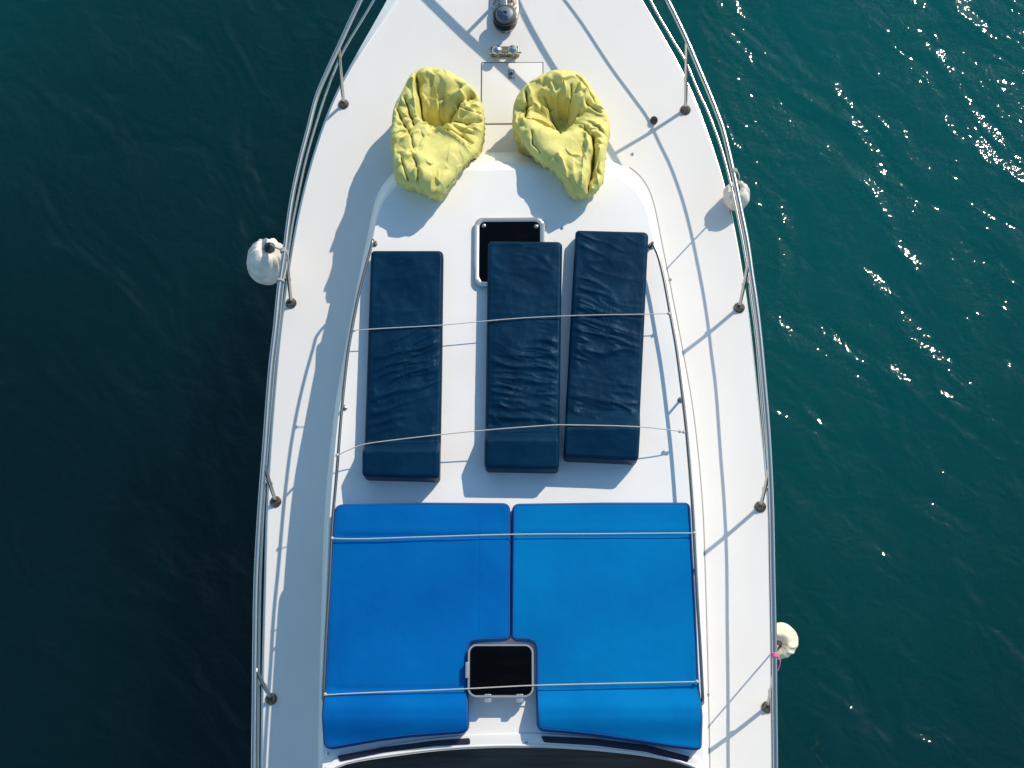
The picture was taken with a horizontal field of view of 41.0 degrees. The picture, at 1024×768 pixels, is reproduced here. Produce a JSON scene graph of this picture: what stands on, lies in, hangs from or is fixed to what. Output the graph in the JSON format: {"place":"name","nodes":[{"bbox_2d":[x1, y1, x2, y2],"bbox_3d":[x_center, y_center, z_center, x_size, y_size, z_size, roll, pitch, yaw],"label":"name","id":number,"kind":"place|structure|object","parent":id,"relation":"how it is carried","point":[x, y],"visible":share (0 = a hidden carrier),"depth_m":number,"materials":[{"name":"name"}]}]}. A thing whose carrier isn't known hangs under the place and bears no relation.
{"place":"outdoors","nodes":[
{"label":"outdoors","id":0,"kind":"place"},
{"bbox_2d":[0,0,1023,767],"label":"sea water","id":1,"kind":"structure","parent":0,"point":[148,154],"depth_m":14.70,"materials":[{"name":"teal liquid"}]},
{"bbox_2d":[251,0,777,767],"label":"motor yacht","id":2,"kind":"object","parent":1,"relation":"on","point":[663,190],"visible":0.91,"depth_m":12.54,"materials":[{"name":"white plastic"}]},
{"bbox_2d":[247,238,288,284],"bbox_3d":[-2.196,-1.120,12.702,0.656,0.832,0.410,36,78,10],"label":"fender","id":3,"kind":"object","parent":2,"relation":"hanging from","point":[263,260],"visible":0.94,"depth_m":12.74,"materials":[{"name":"white rubber"}]},
{"bbox_2d":[362,251,443,481],"bbox_3d":[-0.952,-0.191,12.096,0.663,0.278,2.122,0,74,1],"label":"sun mattress","id":4,"kind":"object","parent":2,"relation":"on","point":[404,385],"visible":1,"depth_m":12.06,"materials":[{"name":"blue leather"}]},
{"bbox_2d":[322,502,510,748],"bbox_3d":[-0.786,2.007,11.514,1.553,0.208,2.056,0,74,1],"label":"sun pad","id":5,"kind":"object","parent":2,"relation":"on","point":[407,614],"visible":1,"depth_m":11.51,"materials":[{"name":"blue fabric"}]},
{"bbox_2d":[390,67,485,201],"bbox_3d":[-0.696,-2.318,12.911,0.890,1.010,1.469,0,74,1],"label":"bean bag","id":6,"kind":"object","parent":2,"relation":"on","point":[438,134],"visible":1,"depth_m":12.73,"materials":[{"name":"fabric"}]},
{"bbox_2d":[335,424,684,456],"bbox_3d":[-0.019,0.450,11.825,3.040,0.133,0.139,-4,74,0],"label":"lashing rope","id":7,"kind":"object","parent":2,"relation":"attached to","point":[678,431],"visible":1,"depth_m":11.82,"materials":[{"name":"grey fabric"}]},
{"bbox_2d":[321,680,700,698],"bbox_3d":[-0.013,2.511,11.310,3.142,0.051,0.055,-2,74,0],"label":"lashing rope","id":8,"kind":"object","parent":2,"relation":"attached to","point":[695,681],"visible":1,"depth_m":11.29,"materials":[{"name":"grey fabric"}]},
{"bbox_2d":[352,312,670,331],"bbox_3d":[-0.006,-0.560,12.161,2.831,0.030,0.050,-3,74,0],"label":"lashing rope","id":9,"kind":"object","parent":2,"relation":"attached to","point":[667,313],"visible":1,"depth_m":12.16,"materials":[{"name":"grey fabric"}]},
{"bbox_2d":[330,531,695,539],"bbox_3d":[0.009,1.288,11.642,3.112,0.030,0.032,-1,74,1],"label":"lashing rope","id":10,"kind":"object","parent":2,"relation":"attached to","point":[693,533],"visible":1,"depth_m":11.64,"materials":[{"name":"grey fabric"}]},
{"bbox_2d":[484,241,561,473],"bbox_3d":[0.109,-0.273,12.102,0.690,0.280,2.134,0,74,1],"label":"sun mattress","id":11,"kind":"object","parent":2,"relation":"on","point":[523,354],"visible":1,"depth_m":12.08,"materials":[{"name":"blue leather"}]},
{"bbox_2d":[512,70,609,200],"bbox_3d":[0.535,-2.311,12.909,0.881,0.976,1.377,-30,76,-7],"label":"bean bag","id":12,"kind":"object","parent":2,"relation":"on","point":[560,124],"visible":0.99,"depth_m":12.69,"materials":[{"name":"fabric"}]},
{"bbox_2d":[563,231,647,464],"bbox_3d":[0.839,-0.364,12.116,0.661,0.283,2.152,3,74,2],"label":"sun mattress","id":13,"kind":"object","parent":2,"relation":"on","point":[604,376],"visible":1,"depth_m":12.09,"materials":[{"name":"blue leather"}]},
{"bbox_2d":[511,502,702,749],"bbox_3d":[0.776,2.007,11.493,1.574,0.205,2.059,0,74,1],"label":"sun pad","id":14,"kind":"object","parent":2,"relation":"on","point":[603,608],"visible":1,"depth_m":11.48,"materials":[{"name":"blue fabric"}]},
{"bbox_2d":[723,168,749,210],"bbox_3d":[2.134,-1.865,12.872,0.292,0.862,0.255,-28,76,-7],"label":"fender","id":15,"kind":"object","parent":2,"relation":"hanging from","point":[744,189],"visible":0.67,"depth_m":13.02,"materials":[{"name":"white rubber"}]},
{"bbox_2d":[770,622,797,670],"bbox_3d":[2.337,2.254,11.947,0.544,1.311,0.321,-34,77,-8],"label":"fender","id":16,"kind":"object","parent":2,"relation":"hanging from","point":[787,640],"visible":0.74,"depth_m":12.21,"materials":[{"name":"white rubber"}]}
]}

